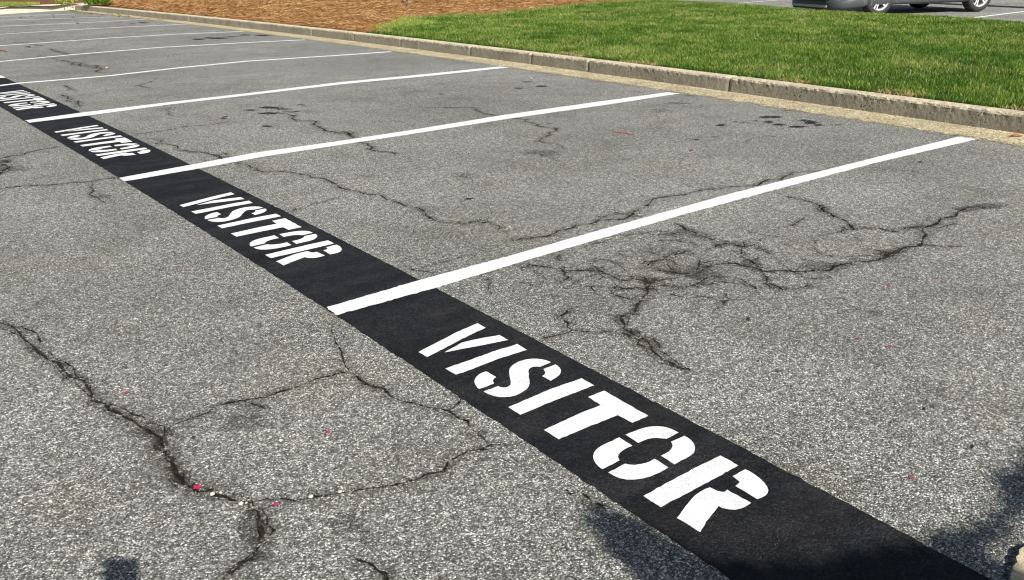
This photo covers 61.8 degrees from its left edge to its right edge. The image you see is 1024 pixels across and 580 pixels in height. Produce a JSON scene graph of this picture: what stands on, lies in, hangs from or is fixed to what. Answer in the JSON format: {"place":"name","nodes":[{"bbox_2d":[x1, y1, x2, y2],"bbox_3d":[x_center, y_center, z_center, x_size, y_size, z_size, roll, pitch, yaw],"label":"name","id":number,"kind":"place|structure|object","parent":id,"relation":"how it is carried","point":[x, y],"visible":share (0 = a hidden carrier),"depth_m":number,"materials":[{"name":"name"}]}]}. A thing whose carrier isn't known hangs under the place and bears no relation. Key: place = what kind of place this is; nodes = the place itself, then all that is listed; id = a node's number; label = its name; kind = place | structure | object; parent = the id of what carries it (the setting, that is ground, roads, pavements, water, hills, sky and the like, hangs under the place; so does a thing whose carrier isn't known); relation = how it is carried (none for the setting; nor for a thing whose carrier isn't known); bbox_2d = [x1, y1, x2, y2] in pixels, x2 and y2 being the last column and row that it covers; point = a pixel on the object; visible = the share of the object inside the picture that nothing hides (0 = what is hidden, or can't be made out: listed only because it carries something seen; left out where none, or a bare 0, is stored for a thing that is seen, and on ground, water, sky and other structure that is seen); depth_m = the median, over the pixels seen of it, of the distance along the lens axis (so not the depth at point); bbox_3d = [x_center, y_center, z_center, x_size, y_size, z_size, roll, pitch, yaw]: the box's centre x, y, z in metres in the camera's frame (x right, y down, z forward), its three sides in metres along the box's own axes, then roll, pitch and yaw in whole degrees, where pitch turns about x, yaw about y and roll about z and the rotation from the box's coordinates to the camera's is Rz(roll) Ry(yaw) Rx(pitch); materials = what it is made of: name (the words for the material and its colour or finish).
{"place":"outdoors","nodes":[
{"label":"outdoors","id":0,"kind":"place"},
{"bbox_2d":[0,0,89,7],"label":"ground","id":1,"kind":"structure","parent":0,"point":[42,2],"depth_m":25.76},
{"bbox_2d":[0,1,39,5],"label":"lawn","id":2,"kind":"structure","parent":1,"relation":"on","point":[8,3],"depth_m":23.93,"materials":[{"name":"green plant"}]},
{"bbox_2d":[55,0,77,3],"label":"plant","id":3,"kind":"object","parent":1,"relation":"on","point":[65,1],"visible":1,"depth_m":24.67,"materials":[{"name":"green plant"}]},
{"bbox_2d":[0,10,1023,579],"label":"parking lot","id":4,"kind":"structure","parent":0,"point":[746,322],"depth_m":3.14,"materials":[{"name":"grey asphalt"}]},
{"bbox_2d":[0,3,87,13],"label":"kerb","id":5,"kind":"structure","parent":4,"relation":"on","point":[34,8],"depth_m":24.16,"materials":[{"name":"concrete"}]},
{"bbox_2d":[15,19,143,25],"bbox_3d":[-10.366,-5.892,18.988,4.524,0.001,0.353,-16,26,-35],"label":"stall line","id":6,"kind":"object","parent":4,"relation":"on","point":[84,22],"visible":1,"depth_m":19.38,"materials":[{"name":"white paint"}]},
{"bbox_2d":[9,24,180,33],"bbox_3d":[-8.887,-5.188,17.111,4.706,0.001,0.367,-17,27,-36],"label":"stall line","id":7,"kind":"object","parent":4,"relation":"on","point":[92,28],"visible":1,"depth_m":17.51,"materials":[{"name":"white paint"}]},
{"bbox_2d":[0,31,243,45],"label":"stall line","id":8,"kind":"object","parent":4,"relation":"on","point":[115,37],"visible":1,"depth_m":15.26,"materials":[{"name":"white paint"}]},
{"bbox_2d":[0,40,294,61],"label":"stall line","id":9,"kind":"object","parent":4,"relation":"on","point":[137,49],"visible":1,"depth_m":13.07,"materials":[{"name":"white paint"}]},
{"bbox_2d":[0,51,389,85],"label":"stall line","id":10,"kind":"object","parent":4,"relation":"on","point":[181,67],"visible":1,"depth_m":10.63,"materials":[{"name":"white paint"}]},
{"bbox_2d":[25,66,507,122],"bbox_3d":[-2.118,-2.072,8.798,5.241,0.001,0.337,-18,27,-37],"label":"stall line","id":11,"kind":"object","parent":4,"relation":"on","point":[161,104],"visible":1,"depth_m":8.35,"materials":[{"name":"white paint"}]},
{"bbox_2d":[120,92,679,180],"bbox_3d":[-0.446,-1.289,6.710,5.064,0.001,0.246,-17,26,-36],"label":"stall line","id":12,"kind":"object","parent":4,"relation":"on","point":[300,148],"visible":1,"depth_m":6.30,"materials":[{"name":"white paint"}]},
{"bbox_2d":[0,78,991,579],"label":"painted band","id":13,"kind":"object","parent":4,"relation":"on","point":[788,526],"visible":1,"depth_m":2.46,"materials":[{"name":"black paint"}]},
{"bbox_2d":[0,90,55,109],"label":"stencilled word","id":14,"kind":"object","parent":13,"relation":"on","point":[38,100],"visible":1,"depth_m":8.28,"materials":[{"name":"white paint"}]},
{"bbox_2d":[55,125,149,158],"bbox_3d":[-3.053,-1.109,6.347,0.364,0.001,1.421,-18,27,-37],"label":"stencilled word","id":15,"kind":"object","parent":13,"relation":"on","point":[123,140],"visible":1,"depth_m":6.27,"materials":[{"name":"white paint"}]},
{"bbox_2d":[180,192,341,264],"bbox_3d":[-1.285,-0.329,4.263,0.342,0.001,1.372,-17,27,-36],"label":"stencilled word","id":16,"kind":"object","parent":13,"relation":"on","point":[280,223],"visible":1,"depth_m":4.17,"materials":[{"name":"white paint"}]},
{"bbox_2d":[419,323,767,531],"bbox_3d":[0.152,0.333,2.495,0.313,0.001,1.293,-16,26,-35],"label":"stencilled word","id":17,"kind":"object","parent":13,"relation":"on","point":[698,510],"visible":1,"depth_m":2.33,"materials":[{"name":"white paint"}]},
{"bbox_2d":[73,10,1023,146],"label":"gutter","id":18,"kind":"object","parent":4,"relation":"on","point":[978,133],"visible":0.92,"depth_m":8.01,"materials":[{"name":"beige concrete"}]},
{"bbox_2d":[74,5,1023,133],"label":"kerb","id":19,"kind":"structure","parent":4,"relation":"on","point":[1001,119],"depth_m":8.48,"materials":[{"name":"concrete"}]},
{"bbox_2d":[327,136,975,314],"bbox_3d":[1.255,-0.504,4.614,4.947,0.001,0.182,-16,26,-35],"label":"stall line","id":20,"kind":"object","parent":4,"relation":"on","point":[428,283],"visible":1,"depth_m":3.98,"materials":[{"name":"white paint"}]},
{"bbox_2d":[87,1,1023,110],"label":"ground","id":21,"kind":"structure","parent":0,"point":[102,5],"depth_m":8.76,"materials":[{"name":"soil"}]},
{"bbox_2d":[83,0,111,4],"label":"shrub","id":22,"kind":"object","parent":21,"relation":"on","point":[92,2],"visible":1,"depth_m":23.95,"materials":[{"name":"green plant"}]},
{"bbox_2d":[98,0,627,31],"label":"pine straw","id":23,"kind":"object","parent":21,"relation":"on","point":[341,14],"visible":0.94,"depth_m":19.43,"materials":[{"name":"brown plant"}]},
{"bbox_2d":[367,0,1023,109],"bbox_3d":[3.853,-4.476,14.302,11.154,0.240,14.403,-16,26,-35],"label":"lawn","id":24,"kind":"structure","parent":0,"point":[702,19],"depth_m":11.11,"materials":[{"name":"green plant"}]},
{"bbox_2d":[674,0,1023,21],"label":"parking lot","id":25,"kind":"structure","parent":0,"point":[947,10],"depth_m":19.57,"materials":[{"name":"grey asphalt"}]},
{"bbox_2d":[792,0,990,12],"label":"parked car","id":26,"kind":"object","parent":25,"relation":"on","point":[885,5],"visible":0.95,"depth_m":17.82,"materials":[{"name":"grey paint"}]},
{"bbox_2d":[930,3,1023,7],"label":"painted band","id":27,"kind":"object","parent":25,"relation":"on","point":[975,4],"visible":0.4,"depth_m":20.54,"materials":[{"name":"paint"}]},
{"bbox_2d":[976,11,1023,17],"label":"stall line","id":28,"kind":"object","parent":25,"relation":"on","point":[1000,14],"visible":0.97,"depth_m":17.60,"materials":[{"name":"white paint"}]},
{"bbox_2d":[1010,547,1023,579],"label":"curb","id":29,"kind":"structure","parent":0,"point":[1017,572],"depth_m":1.79,"materials":[{"name":"concrete"}]}
]}

